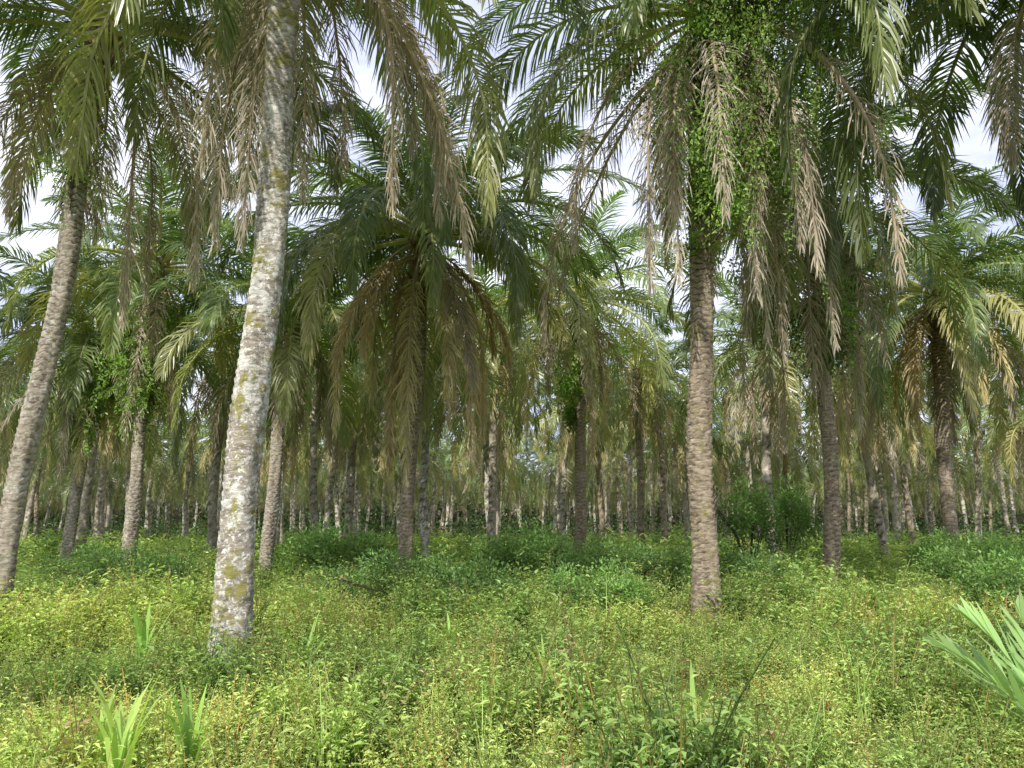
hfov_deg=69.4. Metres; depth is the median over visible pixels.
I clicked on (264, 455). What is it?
palm tree
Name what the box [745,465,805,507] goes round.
palm tree
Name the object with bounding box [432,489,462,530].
palm tree
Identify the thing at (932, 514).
palm tree
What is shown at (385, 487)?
palm tree
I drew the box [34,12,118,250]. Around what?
climbing creeper
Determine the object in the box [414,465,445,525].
palm tree
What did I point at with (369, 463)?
palm tree
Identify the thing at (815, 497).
palm tree
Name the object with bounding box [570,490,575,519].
palm tree
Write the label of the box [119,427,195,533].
palm tree
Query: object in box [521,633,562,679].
strap leaf plant
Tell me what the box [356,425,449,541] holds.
palm tree
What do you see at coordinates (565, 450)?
palm tree
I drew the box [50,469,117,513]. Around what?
palm tree
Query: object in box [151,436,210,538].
palm tree
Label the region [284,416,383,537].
palm tree
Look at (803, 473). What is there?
palm tree
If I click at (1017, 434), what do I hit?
palm tree
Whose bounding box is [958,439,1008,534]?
palm tree
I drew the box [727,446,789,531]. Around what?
palm tree
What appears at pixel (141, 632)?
strap leaf plant
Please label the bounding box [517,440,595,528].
palm tree
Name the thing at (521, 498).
palm tree
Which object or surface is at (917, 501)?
palm tree
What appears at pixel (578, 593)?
shrub
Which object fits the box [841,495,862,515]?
palm tree
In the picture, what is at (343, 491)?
palm tree
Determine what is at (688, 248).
epiphyte fern
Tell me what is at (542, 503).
palm tree
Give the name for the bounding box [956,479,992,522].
palm tree
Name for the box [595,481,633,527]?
palm tree
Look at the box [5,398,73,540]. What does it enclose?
palm tree
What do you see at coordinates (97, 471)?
palm tree
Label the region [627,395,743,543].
palm tree
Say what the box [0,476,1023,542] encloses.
palm grove
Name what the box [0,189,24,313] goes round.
palm tree
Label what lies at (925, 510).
palm tree
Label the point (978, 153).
sky
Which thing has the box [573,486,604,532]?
palm tree
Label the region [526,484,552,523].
palm tree
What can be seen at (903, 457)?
palm tree
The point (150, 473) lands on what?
palm tree
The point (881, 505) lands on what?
palm tree
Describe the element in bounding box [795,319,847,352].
epiphyte fern
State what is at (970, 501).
palm tree
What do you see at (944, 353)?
palm tree
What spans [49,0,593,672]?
palm tree
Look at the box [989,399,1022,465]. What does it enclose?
palm tree
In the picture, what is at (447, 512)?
palm tree
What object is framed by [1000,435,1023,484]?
palm tree
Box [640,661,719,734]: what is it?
strap leaf plant
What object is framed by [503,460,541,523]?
palm tree
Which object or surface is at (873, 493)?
palm tree
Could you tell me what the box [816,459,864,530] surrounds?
palm tree
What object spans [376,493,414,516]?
palm tree
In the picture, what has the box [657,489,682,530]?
palm tree
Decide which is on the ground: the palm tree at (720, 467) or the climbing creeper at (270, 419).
the palm tree at (720, 467)
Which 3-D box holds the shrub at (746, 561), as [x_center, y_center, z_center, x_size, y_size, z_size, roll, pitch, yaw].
[3.846,3.426,13.722,2.454,1.307,3.813,3,-11,-19]
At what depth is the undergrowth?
6.71 m
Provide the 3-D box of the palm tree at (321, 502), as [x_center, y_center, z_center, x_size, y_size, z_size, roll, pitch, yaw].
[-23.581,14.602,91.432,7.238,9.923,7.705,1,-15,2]
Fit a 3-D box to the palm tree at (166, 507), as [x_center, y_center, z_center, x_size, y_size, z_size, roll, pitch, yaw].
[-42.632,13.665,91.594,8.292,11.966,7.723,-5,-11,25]
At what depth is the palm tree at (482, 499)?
81.27 m
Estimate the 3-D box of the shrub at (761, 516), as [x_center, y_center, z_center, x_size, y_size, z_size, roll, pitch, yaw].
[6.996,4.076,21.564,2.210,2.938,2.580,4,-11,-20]
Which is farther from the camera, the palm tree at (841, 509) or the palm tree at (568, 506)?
the palm tree at (841, 509)
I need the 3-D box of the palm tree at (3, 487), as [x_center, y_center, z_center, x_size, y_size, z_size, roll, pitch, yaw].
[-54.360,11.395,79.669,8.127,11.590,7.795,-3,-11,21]
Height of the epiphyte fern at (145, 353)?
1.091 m
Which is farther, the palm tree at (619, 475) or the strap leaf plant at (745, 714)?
the palm tree at (619, 475)
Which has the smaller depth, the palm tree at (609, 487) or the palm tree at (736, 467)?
the palm tree at (736, 467)
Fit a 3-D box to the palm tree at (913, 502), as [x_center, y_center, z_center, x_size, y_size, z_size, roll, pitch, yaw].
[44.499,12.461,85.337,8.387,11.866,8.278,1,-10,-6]
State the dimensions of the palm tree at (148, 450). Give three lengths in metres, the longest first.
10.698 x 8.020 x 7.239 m
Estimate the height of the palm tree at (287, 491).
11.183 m
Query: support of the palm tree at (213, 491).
on the ground
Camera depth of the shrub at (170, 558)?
13.82 m
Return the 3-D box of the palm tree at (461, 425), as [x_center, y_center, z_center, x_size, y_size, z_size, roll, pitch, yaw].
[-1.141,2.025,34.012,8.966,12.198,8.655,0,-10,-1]
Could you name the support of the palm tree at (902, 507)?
on the ground
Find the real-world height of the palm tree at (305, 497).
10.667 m
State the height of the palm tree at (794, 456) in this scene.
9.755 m
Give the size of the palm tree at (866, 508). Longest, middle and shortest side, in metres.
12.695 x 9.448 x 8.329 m
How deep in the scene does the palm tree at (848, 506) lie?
65.73 m
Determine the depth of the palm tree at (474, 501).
123.41 m
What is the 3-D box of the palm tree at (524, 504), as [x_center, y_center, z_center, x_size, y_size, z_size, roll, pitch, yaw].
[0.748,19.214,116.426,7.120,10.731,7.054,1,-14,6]
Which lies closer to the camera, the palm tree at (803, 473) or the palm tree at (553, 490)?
the palm tree at (553, 490)
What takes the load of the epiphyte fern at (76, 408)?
attached to the palm tree at (70, 388)
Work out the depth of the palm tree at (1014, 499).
97.19 m
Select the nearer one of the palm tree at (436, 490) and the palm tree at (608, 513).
the palm tree at (436, 490)
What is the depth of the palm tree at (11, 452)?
47.69 m
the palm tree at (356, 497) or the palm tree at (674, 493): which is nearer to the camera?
the palm tree at (356, 497)
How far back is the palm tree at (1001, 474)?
61.48 m
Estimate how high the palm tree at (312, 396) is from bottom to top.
10.502 m
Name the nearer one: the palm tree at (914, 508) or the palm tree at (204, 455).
the palm tree at (204, 455)
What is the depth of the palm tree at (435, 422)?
24.13 m
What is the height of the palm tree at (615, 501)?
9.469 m
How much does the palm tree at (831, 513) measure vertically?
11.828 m
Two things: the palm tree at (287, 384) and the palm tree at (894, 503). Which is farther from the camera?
the palm tree at (894, 503)
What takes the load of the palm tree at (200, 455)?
on the ground
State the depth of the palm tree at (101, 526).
48.29 m
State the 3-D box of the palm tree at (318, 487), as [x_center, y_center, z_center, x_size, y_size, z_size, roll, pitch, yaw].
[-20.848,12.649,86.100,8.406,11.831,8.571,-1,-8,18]
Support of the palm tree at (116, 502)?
on the ground
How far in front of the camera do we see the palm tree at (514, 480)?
53.43 m
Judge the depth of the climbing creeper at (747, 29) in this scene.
10.82 m
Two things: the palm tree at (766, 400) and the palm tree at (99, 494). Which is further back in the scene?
the palm tree at (99, 494)
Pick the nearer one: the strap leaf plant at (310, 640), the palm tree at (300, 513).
the strap leaf plant at (310, 640)
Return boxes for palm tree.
[0,0,389,617]
[0,133,306,563]
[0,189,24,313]
[0,239,236,564]
[0,270,205,548]
[0,342,60,447]
[0,360,58,485]
[0,395,59,482]
[0,416,100,544]
[0,473,40,497]
[1,462,67,536]
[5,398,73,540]
[33,457,70,536]
[38,472,68,533]
[39,461,96,533]
[39,487,61,526]
[41,440,125,486]
[42,368,201,541]
[45,395,182,541]
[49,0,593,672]
[49,391,169,539]
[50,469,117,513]
[68,460,125,529]
[68,495,93,529]
[69,449,149,536]
[90,488,124,531]
[92,483,125,531]
[93,462,124,512]
[95,460,169,506]
[97,464,171,507]
[112,415,193,540]
[113,487,160,513]
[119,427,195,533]
[126,206,453,580]
[144,457,194,536]
[145,264,298,554]
[145,485,196,524]
[146,480,189,527]
[147,412,224,537]
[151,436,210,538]
[153,453,207,532]
[158,404,266,540]
[169,460,209,532]
[180,487,207,522]
[181,408,225,529]
[204,67,656,577]
[208,409,324,546]
[212,283,390,548]
[257,480,266,505]
[257,484,266,529]
[259,461,307,514]
[260,426,321,496]
[261,426,346,545]
[283,349,408,535]
[283,467,307,528]
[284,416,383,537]
[284,460,319,530]
[284,482,323,532]
[286,301,456,544]
[287,441,325,531]
[298,460,343,522]
[298,461,360,511]
[305,440,370,522]
[309,418,382,532]
[319,434,384,538]
[321,451,385,529]
[326,480,379,530]
[328,271,530,558]
[332,384,460,479]
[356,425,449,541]
[360,458,395,531]
[362,456,416,535]
[369,439,452,530]
[375,495,395,529]
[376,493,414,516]
[377,466,417,529]
[392,448,433,532]
[402,309,571,529]
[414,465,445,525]
[418,430,469,535]
[419,434,481,532]
[427,248,598,547]
[427,444,478,532]
[430,454,471,534]
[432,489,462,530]
[436,386,544,487]
[441,475,477,532]
[444,414,552,536]
[447,189,732,560]
[449,0,996,626]
[450,479,479,527]
[466,445,540,534]
[467,472,486,530]
[470,469,530,511]
[472,479,484,516]
[473,487,514,528]
[502,457,547,530]
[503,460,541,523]
[506,474,534,526]
[511,367,628,538]
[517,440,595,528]
[518,430,595,536]
[525,474,559,534]
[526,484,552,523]
[529,356,662,537]
[530,442,593,532]
[535,456,604,534]
[536,474,571,512]
[552,308,717,546]
[570,476,595,503]
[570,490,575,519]
[571,435,652,536]
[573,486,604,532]
[586,386,673,541]
[586,445,647,537]
[586,452,632,534]
[587,345,729,550]
[587,496,597,532]
[588,460,634,530]
[589,466,626,534]
[593,476,636,529]
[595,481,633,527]
[621,472,655,532]
[622,432,677,536]
[624,472,672,515]
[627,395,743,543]
[630,403,747,532]
[632,13,1023,591]
[633,448,680,513]
[644,483,658,526]
[644,498,659,525]
[646,456,677,534]
[646,470,677,516]
[650,264,888,554]
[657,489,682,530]
[668,425,745,497]
[674,418,781,525]
[681,0,1023,281]
[712,382,806,541]
[713,312,845,457]
[718,450,752,537]
[721,436,803,536]
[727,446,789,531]
[728,395,850,536]
[732,399,815,518]
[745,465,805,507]
[754,314,985,557]
[759,442,812,501]
[767,161,1023,546]
[780,453,810,512]
[790,457,823,524]
[798,469,845,526]
[804,372,962,543]
[804,457,859,532]
[810,431,876,538]
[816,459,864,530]
[818,422,932,541]
[820,442,886,538]
[838,428,923,515]
[839,425,911,536]
[841,491,869,532]
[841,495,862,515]
[841,498,862,521]
[843,359,966,545]
[853,493,900,529]
[862,463,934,535]
[862,481,918,513]
[877,464,925,534]
[881,413,991,491]
[888,489,933,516]
[891,490,937,533]
[895,413,953,537]
[899,478,955,533]
[901,425,971,536]
[911,488,959,516]
[912,472,957,531]
[921,229,1023,441]
[922,442,994,533]
[924,342,1023,538]
[933,479,995,517]
[953,415,1023,532]
[954,454,1000,512]
[955,375,1023,485]
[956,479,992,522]
[958,437,1023,536]
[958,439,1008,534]
[987,481,1023,527]
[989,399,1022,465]
[995,485,1023,513]
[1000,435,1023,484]
[1001,192,1023,282]
[1013,478,1023,509]
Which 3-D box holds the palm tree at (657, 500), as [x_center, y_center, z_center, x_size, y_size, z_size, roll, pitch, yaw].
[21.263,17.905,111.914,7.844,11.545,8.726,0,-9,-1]
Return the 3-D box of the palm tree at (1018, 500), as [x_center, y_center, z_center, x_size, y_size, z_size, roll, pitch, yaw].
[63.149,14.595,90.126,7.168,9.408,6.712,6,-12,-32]
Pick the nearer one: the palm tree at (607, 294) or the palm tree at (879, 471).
the palm tree at (607, 294)
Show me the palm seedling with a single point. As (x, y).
(1000, 681)
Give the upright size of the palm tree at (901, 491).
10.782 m
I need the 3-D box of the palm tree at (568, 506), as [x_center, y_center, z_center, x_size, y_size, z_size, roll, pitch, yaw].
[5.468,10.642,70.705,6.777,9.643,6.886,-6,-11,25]
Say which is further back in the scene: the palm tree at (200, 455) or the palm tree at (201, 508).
the palm tree at (201, 508)
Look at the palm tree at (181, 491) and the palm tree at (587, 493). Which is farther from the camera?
the palm tree at (587, 493)
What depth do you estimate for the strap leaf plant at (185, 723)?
4.62 m
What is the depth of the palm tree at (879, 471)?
51.66 m
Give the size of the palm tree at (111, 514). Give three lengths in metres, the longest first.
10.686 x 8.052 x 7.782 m
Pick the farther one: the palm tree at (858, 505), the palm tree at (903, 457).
the palm tree at (858, 505)
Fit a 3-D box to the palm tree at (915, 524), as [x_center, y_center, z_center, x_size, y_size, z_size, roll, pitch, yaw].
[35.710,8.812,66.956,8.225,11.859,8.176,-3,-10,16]
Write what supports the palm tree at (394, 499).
on the ground
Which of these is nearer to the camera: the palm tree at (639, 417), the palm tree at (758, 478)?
the palm tree at (639, 417)
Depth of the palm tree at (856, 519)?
105.59 m
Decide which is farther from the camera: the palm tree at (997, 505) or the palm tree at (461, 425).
the palm tree at (997, 505)
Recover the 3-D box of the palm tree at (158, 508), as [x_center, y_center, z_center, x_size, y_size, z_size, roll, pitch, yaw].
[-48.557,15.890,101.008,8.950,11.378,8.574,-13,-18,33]
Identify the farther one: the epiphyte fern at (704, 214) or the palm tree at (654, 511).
the palm tree at (654, 511)
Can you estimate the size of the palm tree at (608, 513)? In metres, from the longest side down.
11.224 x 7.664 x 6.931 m
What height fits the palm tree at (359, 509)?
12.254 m
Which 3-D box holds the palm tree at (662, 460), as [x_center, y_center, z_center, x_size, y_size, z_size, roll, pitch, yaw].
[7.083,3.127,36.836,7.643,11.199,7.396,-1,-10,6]
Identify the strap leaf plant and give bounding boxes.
[61,686,153,761]
[77,675,172,767]
[121,599,181,661]
[153,678,220,767]
[274,612,342,669]
[427,613,465,650]
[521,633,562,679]
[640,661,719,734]
[712,695,752,749]
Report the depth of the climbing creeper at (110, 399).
22.73 m
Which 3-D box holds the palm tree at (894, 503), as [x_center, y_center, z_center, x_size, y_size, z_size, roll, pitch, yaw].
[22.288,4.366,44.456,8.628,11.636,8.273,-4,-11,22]
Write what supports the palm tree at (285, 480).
on the ground
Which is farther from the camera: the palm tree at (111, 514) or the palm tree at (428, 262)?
the palm tree at (111, 514)
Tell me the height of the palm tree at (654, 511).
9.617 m
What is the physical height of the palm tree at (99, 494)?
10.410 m
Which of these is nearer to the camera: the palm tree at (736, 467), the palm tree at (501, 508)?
the palm tree at (736, 467)
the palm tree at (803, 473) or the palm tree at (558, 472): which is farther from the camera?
the palm tree at (803, 473)
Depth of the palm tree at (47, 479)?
64.02 m
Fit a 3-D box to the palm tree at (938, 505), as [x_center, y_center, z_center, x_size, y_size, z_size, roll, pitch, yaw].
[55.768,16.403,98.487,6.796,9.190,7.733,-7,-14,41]
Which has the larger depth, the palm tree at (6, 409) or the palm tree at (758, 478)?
the palm tree at (758, 478)
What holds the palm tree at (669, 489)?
on the ground
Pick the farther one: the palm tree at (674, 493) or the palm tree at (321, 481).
the palm tree at (674, 493)
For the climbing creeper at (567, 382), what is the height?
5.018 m
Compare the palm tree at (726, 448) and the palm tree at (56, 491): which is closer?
the palm tree at (726, 448)
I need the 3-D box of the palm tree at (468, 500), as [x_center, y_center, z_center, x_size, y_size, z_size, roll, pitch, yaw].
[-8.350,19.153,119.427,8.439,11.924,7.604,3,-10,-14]
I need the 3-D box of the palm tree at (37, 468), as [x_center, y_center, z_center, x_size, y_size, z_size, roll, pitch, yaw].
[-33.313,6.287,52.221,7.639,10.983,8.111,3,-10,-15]
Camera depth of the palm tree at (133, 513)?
19.81 m
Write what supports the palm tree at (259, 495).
on the ground
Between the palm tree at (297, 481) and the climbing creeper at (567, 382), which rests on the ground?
the palm tree at (297, 481)
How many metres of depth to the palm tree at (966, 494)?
89.08 m
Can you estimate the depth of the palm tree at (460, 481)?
76.56 m
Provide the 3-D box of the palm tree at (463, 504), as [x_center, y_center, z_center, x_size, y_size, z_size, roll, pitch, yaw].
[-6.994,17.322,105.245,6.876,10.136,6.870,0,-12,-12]
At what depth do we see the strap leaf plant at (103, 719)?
4.65 m
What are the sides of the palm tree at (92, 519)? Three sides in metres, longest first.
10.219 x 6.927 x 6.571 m
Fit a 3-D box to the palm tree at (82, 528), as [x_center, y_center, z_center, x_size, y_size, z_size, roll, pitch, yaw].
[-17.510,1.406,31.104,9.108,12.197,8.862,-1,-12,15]
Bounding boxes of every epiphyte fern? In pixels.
[28,156,98,202]
[46,398,109,427]
[95,385,169,417]
[117,338,184,376]
[397,276,439,297]
[555,386,598,408]
[658,228,725,268]
[685,203,737,232]
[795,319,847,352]
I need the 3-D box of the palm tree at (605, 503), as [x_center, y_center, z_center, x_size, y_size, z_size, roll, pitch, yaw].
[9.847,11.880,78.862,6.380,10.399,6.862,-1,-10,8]
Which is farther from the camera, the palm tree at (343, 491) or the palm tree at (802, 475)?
the palm tree at (802, 475)
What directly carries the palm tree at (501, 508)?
on the ground
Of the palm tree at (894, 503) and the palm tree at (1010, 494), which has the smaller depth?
the palm tree at (894, 503)
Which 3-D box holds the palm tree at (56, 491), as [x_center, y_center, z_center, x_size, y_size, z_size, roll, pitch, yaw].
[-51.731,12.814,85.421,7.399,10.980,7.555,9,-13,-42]
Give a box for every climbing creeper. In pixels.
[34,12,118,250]
[47,308,123,475]
[78,219,194,458]
[266,281,308,428]
[550,310,591,432]
[576,0,903,301]
[721,115,899,405]
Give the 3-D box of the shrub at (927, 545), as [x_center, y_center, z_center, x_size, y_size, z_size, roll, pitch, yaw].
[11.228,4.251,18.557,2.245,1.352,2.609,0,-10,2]
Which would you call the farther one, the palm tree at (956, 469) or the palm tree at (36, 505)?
the palm tree at (36, 505)
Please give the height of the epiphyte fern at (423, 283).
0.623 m
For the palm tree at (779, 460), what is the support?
on the ground
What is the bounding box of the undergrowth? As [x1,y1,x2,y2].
[0,521,1023,767]
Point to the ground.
(686, 677)
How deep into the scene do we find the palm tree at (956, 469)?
53.96 m
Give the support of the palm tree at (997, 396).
on the ground
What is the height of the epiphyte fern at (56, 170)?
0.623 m
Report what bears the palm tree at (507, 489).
on the ground
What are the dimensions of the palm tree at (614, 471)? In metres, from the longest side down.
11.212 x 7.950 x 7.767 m
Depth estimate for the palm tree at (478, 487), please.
91.96 m
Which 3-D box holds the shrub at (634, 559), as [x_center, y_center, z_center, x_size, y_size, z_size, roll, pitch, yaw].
[2.011,3.511,14.101,2.565,1.366,3.987,-9,-13,41]
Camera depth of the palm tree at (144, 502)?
102.92 m
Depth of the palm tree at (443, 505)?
80.01 m
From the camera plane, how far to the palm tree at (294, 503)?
78.57 m
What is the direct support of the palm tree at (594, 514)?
on the ground
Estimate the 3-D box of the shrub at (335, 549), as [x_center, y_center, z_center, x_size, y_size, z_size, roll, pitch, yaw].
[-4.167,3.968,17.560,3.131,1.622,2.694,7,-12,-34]
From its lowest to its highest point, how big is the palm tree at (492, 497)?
12.801 m
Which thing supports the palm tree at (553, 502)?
on the ground
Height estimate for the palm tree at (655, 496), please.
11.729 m
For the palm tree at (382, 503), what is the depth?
73.88 m
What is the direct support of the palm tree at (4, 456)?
on the ground
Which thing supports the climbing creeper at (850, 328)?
attached to the palm tree at (831, 513)
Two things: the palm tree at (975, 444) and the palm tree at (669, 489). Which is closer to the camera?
the palm tree at (975, 444)
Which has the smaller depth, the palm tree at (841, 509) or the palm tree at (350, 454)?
the palm tree at (350, 454)
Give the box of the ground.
[0,563,1022,767]
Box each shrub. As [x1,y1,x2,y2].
[28,538,214,597]
[264,517,397,579]
[307,542,533,613]
[460,519,588,583]
[529,532,690,602]
[534,556,657,623]
[651,535,816,600]
[716,474,797,563]
[754,473,823,554]
[905,526,1017,570]
[908,529,1023,588]
[933,545,1023,621]
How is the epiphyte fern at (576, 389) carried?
attached to the palm tree at (607, 294)
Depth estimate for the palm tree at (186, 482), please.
55.06 m
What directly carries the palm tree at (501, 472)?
on the ground
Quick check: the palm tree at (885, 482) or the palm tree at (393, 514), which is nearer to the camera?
the palm tree at (885, 482)
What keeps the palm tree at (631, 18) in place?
on the ground
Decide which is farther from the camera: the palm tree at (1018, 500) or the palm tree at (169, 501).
the palm tree at (169, 501)
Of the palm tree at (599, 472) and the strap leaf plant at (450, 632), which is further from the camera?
the palm tree at (599, 472)
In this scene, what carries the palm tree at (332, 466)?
on the ground
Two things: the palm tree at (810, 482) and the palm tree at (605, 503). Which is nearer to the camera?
the palm tree at (605, 503)
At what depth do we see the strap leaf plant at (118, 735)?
4.47 m
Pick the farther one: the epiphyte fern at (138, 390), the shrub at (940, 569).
the epiphyte fern at (138, 390)
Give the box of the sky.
[0,0,1023,517]
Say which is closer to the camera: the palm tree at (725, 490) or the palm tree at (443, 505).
the palm tree at (725, 490)
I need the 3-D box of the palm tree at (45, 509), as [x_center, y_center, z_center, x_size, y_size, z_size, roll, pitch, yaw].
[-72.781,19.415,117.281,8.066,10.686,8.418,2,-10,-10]
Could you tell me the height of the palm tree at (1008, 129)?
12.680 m
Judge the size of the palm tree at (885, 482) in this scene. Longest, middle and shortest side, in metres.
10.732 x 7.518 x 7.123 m
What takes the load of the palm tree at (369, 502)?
on the ground
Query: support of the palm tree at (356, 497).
on the ground
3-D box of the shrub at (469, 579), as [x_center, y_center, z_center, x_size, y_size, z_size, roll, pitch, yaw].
[-1.436,3.090,11.560,3.640,1.247,2.342,0,-10,0]
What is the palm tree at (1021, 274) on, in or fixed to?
on the ground
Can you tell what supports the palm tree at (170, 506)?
on the ground
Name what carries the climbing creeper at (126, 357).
attached to the palm tree at (133, 513)
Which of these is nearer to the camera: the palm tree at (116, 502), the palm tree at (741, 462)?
the palm tree at (741, 462)
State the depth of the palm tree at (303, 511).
109.26 m
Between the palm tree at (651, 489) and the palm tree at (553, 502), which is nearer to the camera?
the palm tree at (651, 489)
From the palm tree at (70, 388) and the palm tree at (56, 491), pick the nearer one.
the palm tree at (70, 388)
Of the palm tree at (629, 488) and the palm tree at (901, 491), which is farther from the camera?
the palm tree at (901, 491)
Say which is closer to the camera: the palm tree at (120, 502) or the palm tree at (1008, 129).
the palm tree at (1008, 129)
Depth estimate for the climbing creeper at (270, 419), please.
19.60 m
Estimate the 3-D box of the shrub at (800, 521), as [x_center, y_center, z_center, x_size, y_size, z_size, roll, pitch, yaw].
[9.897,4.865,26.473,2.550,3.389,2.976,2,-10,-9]
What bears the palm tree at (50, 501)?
on the ground
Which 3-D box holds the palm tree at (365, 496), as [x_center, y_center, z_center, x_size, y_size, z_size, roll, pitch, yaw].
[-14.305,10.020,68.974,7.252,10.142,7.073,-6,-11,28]
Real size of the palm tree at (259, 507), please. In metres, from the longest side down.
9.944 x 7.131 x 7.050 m
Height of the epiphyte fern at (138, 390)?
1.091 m
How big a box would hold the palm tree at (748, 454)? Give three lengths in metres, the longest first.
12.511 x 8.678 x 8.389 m
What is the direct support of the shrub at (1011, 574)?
on the ground
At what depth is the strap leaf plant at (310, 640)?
7.38 m
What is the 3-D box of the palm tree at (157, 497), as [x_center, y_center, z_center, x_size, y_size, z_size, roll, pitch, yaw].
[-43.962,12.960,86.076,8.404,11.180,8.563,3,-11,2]
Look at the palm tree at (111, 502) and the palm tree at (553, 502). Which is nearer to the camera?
the palm tree at (111, 502)
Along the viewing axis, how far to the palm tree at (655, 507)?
119.24 m
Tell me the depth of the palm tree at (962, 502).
73.97 m
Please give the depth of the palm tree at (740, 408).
38.00 m
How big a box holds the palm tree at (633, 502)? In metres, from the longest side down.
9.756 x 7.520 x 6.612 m
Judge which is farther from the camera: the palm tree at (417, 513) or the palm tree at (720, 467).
the palm tree at (417, 513)
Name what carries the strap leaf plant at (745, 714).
on the ground
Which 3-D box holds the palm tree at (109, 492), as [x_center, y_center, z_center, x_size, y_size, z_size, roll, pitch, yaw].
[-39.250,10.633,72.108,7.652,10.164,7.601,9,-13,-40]
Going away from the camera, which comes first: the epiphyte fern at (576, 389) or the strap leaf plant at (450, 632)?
the strap leaf plant at (450, 632)
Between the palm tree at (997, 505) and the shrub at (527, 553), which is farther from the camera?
the palm tree at (997, 505)
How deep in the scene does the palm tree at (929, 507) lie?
59.49 m
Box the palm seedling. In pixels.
[923,589,1023,718]
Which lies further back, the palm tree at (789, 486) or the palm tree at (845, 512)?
the palm tree at (845, 512)
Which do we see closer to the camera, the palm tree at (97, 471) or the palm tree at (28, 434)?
the palm tree at (28, 434)
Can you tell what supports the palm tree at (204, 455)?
on the ground
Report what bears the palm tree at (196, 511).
on the ground
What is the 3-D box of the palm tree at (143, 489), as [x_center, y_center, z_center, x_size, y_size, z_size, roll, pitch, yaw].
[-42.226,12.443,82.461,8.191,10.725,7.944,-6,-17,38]

